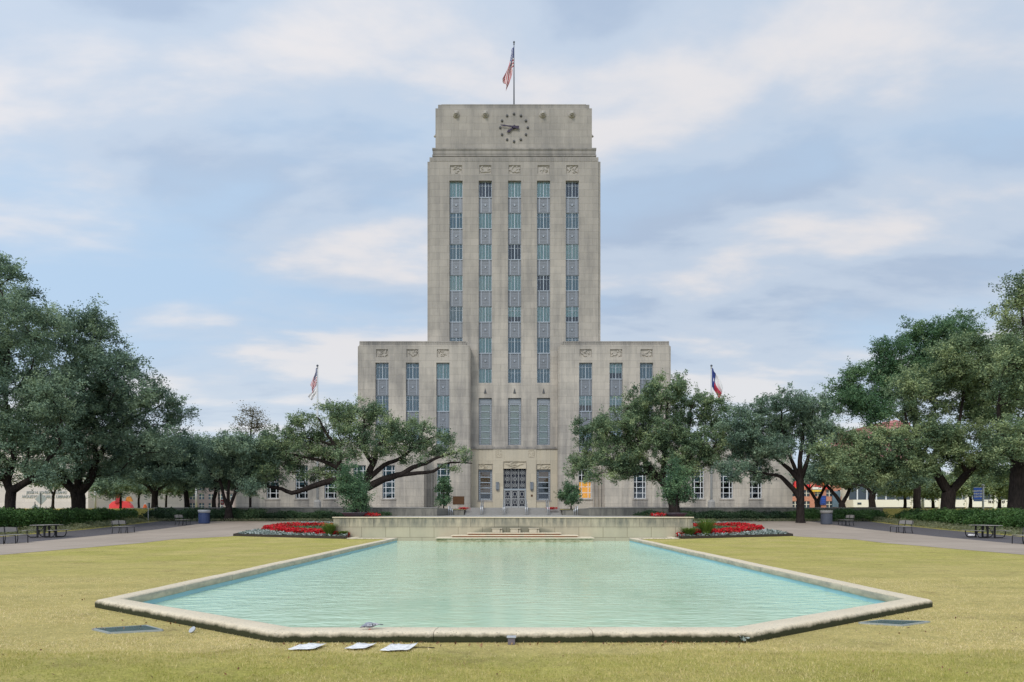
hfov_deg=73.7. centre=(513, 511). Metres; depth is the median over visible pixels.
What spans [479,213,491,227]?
window
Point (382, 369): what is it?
window
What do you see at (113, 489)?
street tree
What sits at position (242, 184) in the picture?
sky
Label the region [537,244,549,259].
window
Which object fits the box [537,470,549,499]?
entrance window
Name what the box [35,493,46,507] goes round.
road sign
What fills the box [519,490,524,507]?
door
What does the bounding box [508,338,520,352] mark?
window
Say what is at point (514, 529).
fountain wall
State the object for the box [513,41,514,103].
flagpole
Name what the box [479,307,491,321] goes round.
window
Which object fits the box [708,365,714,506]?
flagpole
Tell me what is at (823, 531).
path
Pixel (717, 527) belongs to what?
bedding leaves
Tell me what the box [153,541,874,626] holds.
pool water
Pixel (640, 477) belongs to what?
window
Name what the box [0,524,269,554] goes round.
path
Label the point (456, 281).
window
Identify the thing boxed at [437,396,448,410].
window
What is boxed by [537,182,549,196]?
window
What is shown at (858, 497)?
white building
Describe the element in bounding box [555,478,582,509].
tree
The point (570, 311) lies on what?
window
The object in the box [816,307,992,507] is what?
evergreen tree
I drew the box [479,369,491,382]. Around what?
window
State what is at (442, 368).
window
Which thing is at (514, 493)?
door
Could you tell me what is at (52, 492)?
street tree
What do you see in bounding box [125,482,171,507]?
street tree
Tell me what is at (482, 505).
handrail
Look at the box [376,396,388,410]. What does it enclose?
window
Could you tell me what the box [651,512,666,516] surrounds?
flower tuft
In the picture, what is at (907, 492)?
street tree
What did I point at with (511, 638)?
ground light
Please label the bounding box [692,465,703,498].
window
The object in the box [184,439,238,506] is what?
live oak
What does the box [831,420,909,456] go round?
pink roof building
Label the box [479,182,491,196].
window
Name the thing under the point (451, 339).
window
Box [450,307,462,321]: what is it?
window
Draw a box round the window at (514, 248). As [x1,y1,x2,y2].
[508,244,520,259]
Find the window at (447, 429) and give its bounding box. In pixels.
[437,428,448,443]
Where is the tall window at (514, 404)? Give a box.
[508,398,520,444]
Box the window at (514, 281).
[508,275,520,290]
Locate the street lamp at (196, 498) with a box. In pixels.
[195,489,196,506]
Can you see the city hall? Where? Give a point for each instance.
(510, 368)
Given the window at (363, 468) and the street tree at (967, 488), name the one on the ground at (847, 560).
the street tree at (967, 488)
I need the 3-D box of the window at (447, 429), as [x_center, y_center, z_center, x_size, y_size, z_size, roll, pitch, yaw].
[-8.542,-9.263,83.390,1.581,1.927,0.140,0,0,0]
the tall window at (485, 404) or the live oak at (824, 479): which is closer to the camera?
the live oak at (824, 479)
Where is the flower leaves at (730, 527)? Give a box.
[679,522,762,536]
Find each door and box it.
[504,490,510,507]
[511,490,517,507]
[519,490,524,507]
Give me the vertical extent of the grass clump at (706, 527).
1.109 m
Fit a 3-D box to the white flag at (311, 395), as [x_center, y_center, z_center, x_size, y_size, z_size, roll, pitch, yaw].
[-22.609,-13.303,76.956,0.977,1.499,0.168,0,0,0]
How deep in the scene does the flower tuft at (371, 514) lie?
49.92 m
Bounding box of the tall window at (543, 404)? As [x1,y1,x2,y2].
[537,398,549,444]
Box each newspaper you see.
[289,643,325,649]
[345,642,374,648]
[381,642,417,650]
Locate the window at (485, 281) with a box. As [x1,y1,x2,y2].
[479,275,491,290]
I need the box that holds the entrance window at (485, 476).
[479,470,491,499]
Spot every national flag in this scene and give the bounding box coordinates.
[311,368,316,392]
[503,47,513,89]
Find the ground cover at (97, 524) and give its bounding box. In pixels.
[0,516,1023,534]
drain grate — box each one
[92,625,163,633]
[858,620,929,625]
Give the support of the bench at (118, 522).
on the path at (203, 531)
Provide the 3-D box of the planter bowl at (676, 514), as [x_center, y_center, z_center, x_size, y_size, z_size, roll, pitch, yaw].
[11.917,0.238,50.000,1.680,0.300,1.680,0,0,0]
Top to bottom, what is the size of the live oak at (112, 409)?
18.848 m
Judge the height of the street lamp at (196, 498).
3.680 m
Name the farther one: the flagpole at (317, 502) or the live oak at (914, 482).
the flagpole at (317, 502)
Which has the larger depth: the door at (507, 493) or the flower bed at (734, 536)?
the door at (507, 493)
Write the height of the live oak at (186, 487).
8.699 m
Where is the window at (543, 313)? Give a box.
[537,307,549,321]
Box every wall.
[154,507,447,519]
[332,517,693,541]
[578,507,882,519]
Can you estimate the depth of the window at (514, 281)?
85.43 m
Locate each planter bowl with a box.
[341,512,367,516]
[665,513,686,516]
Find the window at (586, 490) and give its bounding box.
[579,469,590,498]
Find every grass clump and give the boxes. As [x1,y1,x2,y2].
[319,522,338,535]
[677,527,699,534]
[694,518,718,535]
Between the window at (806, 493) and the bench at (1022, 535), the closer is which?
the bench at (1022, 535)
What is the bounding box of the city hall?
[236,104,791,508]
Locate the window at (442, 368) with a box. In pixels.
[437,363,448,378]
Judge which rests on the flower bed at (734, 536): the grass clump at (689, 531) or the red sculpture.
the grass clump at (689, 531)
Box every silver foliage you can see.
[238,521,347,536]
[678,521,788,536]
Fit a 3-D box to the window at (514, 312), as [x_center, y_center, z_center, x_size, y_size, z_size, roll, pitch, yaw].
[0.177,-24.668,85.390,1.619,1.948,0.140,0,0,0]
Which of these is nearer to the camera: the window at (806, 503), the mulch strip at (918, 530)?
the mulch strip at (918, 530)
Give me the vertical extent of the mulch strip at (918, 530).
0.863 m
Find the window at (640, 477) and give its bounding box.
[634,465,645,498]
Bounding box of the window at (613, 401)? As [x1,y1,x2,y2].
[610,396,621,408]
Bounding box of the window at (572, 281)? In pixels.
[566,275,578,290]
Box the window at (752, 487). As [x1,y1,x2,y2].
[750,466,760,498]
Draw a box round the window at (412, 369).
[406,363,418,378]
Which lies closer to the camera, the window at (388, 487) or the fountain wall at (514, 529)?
the fountain wall at (514, 529)
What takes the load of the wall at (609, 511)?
on the ground at (847, 560)
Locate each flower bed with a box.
[233,533,346,538]
[679,533,792,538]
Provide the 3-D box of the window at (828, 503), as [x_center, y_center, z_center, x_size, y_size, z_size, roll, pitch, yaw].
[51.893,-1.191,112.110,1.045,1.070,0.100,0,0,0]
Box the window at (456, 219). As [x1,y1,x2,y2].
[450,213,462,227]
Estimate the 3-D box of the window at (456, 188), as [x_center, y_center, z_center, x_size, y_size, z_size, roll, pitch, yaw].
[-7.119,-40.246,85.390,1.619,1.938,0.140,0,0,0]
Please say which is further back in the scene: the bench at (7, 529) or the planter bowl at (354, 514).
the planter bowl at (354, 514)
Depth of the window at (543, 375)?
85.43 m
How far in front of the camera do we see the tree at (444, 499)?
75.66 m
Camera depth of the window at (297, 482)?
80.27 m
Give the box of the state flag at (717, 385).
[712,368,722,397]
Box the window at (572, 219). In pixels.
[566,213,578,227]
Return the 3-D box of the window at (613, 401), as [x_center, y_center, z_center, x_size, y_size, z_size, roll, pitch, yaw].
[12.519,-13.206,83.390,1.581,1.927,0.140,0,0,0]
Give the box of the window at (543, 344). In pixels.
[537,338,549,352]
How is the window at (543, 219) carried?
in the city hall
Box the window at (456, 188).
[450,182,462,196]
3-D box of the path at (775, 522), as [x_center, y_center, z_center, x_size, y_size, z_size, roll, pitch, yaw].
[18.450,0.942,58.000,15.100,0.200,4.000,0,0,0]
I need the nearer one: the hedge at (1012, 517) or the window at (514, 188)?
the hedge at (1012, 517)
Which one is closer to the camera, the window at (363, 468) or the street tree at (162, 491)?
the window at (363, 468)
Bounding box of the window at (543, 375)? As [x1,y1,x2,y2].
[537,369,549,382]
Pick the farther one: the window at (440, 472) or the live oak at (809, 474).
the window at (440, 472)
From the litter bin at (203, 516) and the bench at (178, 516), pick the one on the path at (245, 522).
the litter bin at (203, 516)
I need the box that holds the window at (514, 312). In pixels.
[508,307,520,321]
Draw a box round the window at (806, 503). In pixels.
[804,501,809,506]
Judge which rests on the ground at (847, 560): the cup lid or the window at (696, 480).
the cup lid
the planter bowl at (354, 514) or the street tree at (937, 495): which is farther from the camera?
the street tree at (937, 495)
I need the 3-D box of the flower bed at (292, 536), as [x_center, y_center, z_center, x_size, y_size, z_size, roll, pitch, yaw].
[-13.565,1.289,47.786,7.730,0.778,16.428,0,0,0]
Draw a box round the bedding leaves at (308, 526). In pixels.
[291,525,324,528]
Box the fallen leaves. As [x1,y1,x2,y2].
[2,595,1016,677]
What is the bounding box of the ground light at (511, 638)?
[507,635,515,644]
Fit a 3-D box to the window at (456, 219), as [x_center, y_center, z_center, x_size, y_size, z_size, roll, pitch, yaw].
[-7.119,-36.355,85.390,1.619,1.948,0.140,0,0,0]
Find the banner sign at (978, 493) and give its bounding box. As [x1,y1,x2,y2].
[973,484,986,508]
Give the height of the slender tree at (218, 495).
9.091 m
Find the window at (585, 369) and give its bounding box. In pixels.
[579,363,591,378]
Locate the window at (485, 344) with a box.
[479,338,491,352]
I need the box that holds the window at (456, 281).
[450,275,462,290]
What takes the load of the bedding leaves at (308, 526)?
on the flower bed at (292, 536)
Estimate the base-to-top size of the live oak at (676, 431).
13.465 m
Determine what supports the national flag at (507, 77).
attached to the flagpole at (513, 82)
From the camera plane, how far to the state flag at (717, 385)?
76.93 m
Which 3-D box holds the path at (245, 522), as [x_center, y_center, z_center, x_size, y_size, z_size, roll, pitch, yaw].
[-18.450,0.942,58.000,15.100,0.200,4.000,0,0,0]
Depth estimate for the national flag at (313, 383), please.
76.94 m
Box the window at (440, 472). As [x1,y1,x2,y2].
[437,464,449,497]
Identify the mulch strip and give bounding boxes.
[0,520,220,543]
[811,520,1023,543]
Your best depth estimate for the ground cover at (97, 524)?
53.33 m
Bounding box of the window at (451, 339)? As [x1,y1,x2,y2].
[450,338,462,340]
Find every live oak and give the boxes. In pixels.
[0,250,91,525]
[14,293,202,522]
[104,428,202,507]
[148,430,213,506]
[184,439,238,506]
[193,426,287,520]
[240,393,474,515]
[562,368,742,512]
[709,381,840,522]
[784,460,850,506]
[800,325,1023,524]
[809,464,859,506]
[841,460,935,506]
[966,269,1023,530]
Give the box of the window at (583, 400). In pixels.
[579,396,591,410]
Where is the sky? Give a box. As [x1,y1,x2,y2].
[0,0,1023,473]
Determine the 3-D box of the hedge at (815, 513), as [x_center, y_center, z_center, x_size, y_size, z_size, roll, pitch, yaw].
[28.869,0.238,61.494,9.190,1.310,3.949,0,0,0]
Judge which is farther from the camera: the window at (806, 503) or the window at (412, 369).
the window at (806, 503)
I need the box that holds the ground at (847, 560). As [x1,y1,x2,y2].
[0,508,1023,681]
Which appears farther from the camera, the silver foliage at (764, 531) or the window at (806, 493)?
the window at (806, 493)
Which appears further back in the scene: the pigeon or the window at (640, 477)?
the window at (640, 477)
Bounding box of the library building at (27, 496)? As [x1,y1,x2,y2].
[0,427,183,507]
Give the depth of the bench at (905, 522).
45.60 m
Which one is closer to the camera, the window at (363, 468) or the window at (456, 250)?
the window at (363, 468)
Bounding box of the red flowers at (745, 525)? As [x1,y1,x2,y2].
[676,522,764,535]
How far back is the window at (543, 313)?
85.43 m
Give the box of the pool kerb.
[95,537,932,642]
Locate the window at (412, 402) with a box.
[406,396,418,410]
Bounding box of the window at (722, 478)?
[721,472,732,498]
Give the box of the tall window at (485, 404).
[479,398,491,444]
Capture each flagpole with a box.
[314,365,320,506]
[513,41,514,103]
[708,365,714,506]
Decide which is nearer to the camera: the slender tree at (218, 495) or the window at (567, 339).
the slender tree at (218, 495)
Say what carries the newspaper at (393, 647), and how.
on the ground at (847, 560)
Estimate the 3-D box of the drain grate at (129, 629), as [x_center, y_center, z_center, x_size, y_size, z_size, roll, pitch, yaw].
[-5.351,1.638,9.474,0.901,0.024,0.548,0,0,-26]
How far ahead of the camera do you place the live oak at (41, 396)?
47.93 m
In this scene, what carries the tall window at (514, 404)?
in the city hall
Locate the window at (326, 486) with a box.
[325,466,336,498]
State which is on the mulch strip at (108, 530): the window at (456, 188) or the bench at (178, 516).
the bench at (178, 516)
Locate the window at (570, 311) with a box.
[566,307,578,321]
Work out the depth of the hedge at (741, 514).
61.01 m
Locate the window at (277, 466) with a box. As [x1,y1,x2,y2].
[267,466,278,498]
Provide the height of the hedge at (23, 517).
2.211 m
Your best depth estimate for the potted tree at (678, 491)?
49.84 m
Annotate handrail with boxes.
[480,499,483,514]
[525,499,527,514]
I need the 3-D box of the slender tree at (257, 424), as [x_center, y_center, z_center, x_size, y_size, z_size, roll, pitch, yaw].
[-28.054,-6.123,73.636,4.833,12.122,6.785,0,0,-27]
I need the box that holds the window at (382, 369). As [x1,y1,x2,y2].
[376,363,388,378]
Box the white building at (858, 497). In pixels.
[841,486,1007,507]
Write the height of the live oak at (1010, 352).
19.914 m
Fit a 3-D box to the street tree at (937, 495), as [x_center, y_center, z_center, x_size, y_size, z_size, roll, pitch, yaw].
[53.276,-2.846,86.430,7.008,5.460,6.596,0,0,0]
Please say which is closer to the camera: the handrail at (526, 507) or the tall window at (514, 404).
the handrail at (526, 507)
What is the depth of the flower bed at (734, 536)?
40.90 m
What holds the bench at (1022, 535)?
on the path at (823, 531)
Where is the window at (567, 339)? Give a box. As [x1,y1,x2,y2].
[566,338,578,340]
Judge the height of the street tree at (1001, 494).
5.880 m
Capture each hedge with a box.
[0,506,139,529]
[136,506,267,520]
[263,510,391,520]
[633,509,791,520]
[784,507,891,520]
[891,507,1023,530]
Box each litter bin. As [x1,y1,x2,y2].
[198,510,210,523]
[820,510,832,523]
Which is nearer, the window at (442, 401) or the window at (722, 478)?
the window at (722, 478)
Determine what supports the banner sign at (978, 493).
on the ground at (847, 560)
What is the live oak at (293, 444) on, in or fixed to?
on the ground at (847, 560)
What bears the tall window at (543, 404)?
in the city hall
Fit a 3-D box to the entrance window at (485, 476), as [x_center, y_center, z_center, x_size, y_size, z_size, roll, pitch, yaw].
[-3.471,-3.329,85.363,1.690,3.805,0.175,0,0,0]
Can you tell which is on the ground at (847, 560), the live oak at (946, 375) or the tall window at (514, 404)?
the live oak at (946, 375)
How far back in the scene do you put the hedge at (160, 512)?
60.64 m
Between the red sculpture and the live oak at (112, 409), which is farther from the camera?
the red sculpture
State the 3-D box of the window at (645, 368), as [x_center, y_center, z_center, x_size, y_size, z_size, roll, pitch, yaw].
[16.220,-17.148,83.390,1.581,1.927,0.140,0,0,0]
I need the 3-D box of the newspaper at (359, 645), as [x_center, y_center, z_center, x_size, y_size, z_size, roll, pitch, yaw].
[-1.847,1.617,8.250,0.257,0.035,0.362,0,0,16]
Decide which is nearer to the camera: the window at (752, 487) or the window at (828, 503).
the window at (752, 487)
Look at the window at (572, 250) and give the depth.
85.43 m
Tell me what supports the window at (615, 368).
in the city hall
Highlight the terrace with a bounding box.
[379,515,646,516]
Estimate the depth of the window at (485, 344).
85.43 m
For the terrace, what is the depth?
54.81 m
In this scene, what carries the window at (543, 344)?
in the city hall
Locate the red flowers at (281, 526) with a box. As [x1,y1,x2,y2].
[261,522,349,536]
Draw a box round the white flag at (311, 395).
[308,387,316,399]
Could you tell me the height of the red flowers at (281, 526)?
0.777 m
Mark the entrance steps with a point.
(509, 511)
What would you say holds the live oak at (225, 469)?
on the ground at (847, 560)
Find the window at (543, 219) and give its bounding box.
[537,213,549,227]
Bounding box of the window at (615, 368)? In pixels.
[610,363,621,378]
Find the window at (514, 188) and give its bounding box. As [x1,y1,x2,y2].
[508,182,520,196]
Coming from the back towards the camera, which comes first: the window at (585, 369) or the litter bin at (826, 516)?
the window at (585, 369)
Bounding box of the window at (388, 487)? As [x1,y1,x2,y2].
[383,465,394,498]
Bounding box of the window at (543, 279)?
[537,275,549,290]
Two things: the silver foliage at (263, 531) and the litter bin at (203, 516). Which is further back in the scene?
the litter bin at (203, 516)
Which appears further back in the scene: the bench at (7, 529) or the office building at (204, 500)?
the office building at (204, 500)
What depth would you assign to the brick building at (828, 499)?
112.00 m
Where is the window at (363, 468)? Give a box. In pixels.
[354,465,365,477]
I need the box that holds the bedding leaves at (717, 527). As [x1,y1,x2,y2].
[693,525,736,528]
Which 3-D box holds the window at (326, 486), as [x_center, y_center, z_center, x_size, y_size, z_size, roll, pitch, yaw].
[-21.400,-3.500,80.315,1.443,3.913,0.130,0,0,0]
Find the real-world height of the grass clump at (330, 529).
0.878 m
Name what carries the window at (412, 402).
in the city hall
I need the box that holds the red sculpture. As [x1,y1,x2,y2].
[109,496,133,507]
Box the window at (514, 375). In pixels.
[508,369,520,382]
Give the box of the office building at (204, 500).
[189,488,235,506]
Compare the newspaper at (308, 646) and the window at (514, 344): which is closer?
the newspaper at (308, 646)
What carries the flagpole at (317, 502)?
on the plaza
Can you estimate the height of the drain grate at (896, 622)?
0.024 m
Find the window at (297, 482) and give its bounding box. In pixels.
[296,465,307,498]
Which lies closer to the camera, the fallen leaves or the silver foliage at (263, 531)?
the fallen leaves
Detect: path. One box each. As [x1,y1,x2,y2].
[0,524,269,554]
[209,521,332,523]
[708,521,820,523]
[756,524,1023,554]
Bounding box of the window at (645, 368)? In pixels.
[640,363,651,378]
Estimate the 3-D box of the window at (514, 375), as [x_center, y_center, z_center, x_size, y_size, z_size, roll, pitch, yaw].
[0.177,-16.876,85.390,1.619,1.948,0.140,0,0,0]
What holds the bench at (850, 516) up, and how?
on the mulch strip at (918, 530)
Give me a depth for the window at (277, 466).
80.26 m
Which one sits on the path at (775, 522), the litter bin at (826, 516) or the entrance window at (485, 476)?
the litter bin at (826, 516)
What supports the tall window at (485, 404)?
in the city hall
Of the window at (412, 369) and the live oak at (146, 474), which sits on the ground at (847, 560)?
the live oak at (146, 474)
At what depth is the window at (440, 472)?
83.35 m
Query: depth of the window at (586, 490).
83.47 m
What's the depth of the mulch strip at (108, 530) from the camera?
47.29 m
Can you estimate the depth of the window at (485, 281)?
85.43 m
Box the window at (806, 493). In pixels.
[804,490,809,495]
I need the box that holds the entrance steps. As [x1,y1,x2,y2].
[449,508,576,514]
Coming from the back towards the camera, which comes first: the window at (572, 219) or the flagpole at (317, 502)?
the window at (572, 219)
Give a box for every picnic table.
[22,524,70,537]
[965,525,1006,537]
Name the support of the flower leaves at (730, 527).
on the flower bed at (734, 536)
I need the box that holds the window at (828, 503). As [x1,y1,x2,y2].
[826,501,831,506]
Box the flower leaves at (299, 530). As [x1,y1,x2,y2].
[265,522,349,535]
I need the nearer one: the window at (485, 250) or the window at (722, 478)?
the window at (722, 478)
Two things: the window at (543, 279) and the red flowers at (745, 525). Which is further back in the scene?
the window at (543, 279)
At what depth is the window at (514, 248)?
85.33 m
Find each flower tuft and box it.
[364,512,380,516]
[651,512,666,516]
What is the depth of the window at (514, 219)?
85.43 m
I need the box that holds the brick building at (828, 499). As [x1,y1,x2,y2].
[792,477,840,506]
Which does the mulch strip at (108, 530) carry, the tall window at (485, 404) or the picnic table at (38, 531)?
the picnic table at (38, 531)
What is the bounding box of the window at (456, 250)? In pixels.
[450,244,462,259]
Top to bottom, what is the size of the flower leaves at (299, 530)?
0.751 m
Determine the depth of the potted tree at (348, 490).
49.82 m
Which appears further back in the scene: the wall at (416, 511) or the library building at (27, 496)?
the library building at (27, 496)
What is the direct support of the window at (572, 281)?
in the city hall
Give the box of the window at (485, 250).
[479,244,491,259]
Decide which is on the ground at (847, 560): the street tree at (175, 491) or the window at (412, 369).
the street tree at (175, 491)
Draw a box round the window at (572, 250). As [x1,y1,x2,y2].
[566,244,578,259]
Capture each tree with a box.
[19,465,73,507]
[83,469,146,507]
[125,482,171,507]
[158,485,203,506]
[209,436,219,506]
[229,400,271,506]
[326,459,375,511]
[433,474,453,507]
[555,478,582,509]
[656,454,698,512]
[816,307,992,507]
[869,471,937,507]
[921,471,957,507]
[933,464,1004,507]
[985,464,1009,507]
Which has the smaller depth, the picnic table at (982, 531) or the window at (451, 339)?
the picnic table at (982, 531)
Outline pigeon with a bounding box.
[360,622,382,629]
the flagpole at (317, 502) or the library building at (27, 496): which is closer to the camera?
the flagpole at (317, 502)
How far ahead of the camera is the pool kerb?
9.50 m
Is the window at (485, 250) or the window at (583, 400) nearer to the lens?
the window at (583, 400)
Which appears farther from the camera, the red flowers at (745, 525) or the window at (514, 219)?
the window at (514, 219)
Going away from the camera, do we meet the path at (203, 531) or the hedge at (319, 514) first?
the path at (203, 531)
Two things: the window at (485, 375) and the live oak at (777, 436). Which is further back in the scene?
the window at (485, 375)
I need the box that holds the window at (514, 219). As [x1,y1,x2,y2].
[508,213,520,227]
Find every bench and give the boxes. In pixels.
[0,527,28,543]
[111,520,134,532]
[174,515,189,524]
[838,515,854,525]
[890,520,913,532]
[1012,527,1023,543]
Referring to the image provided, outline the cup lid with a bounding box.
[189,626,195,632]
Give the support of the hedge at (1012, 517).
on the ground at (847, 560)

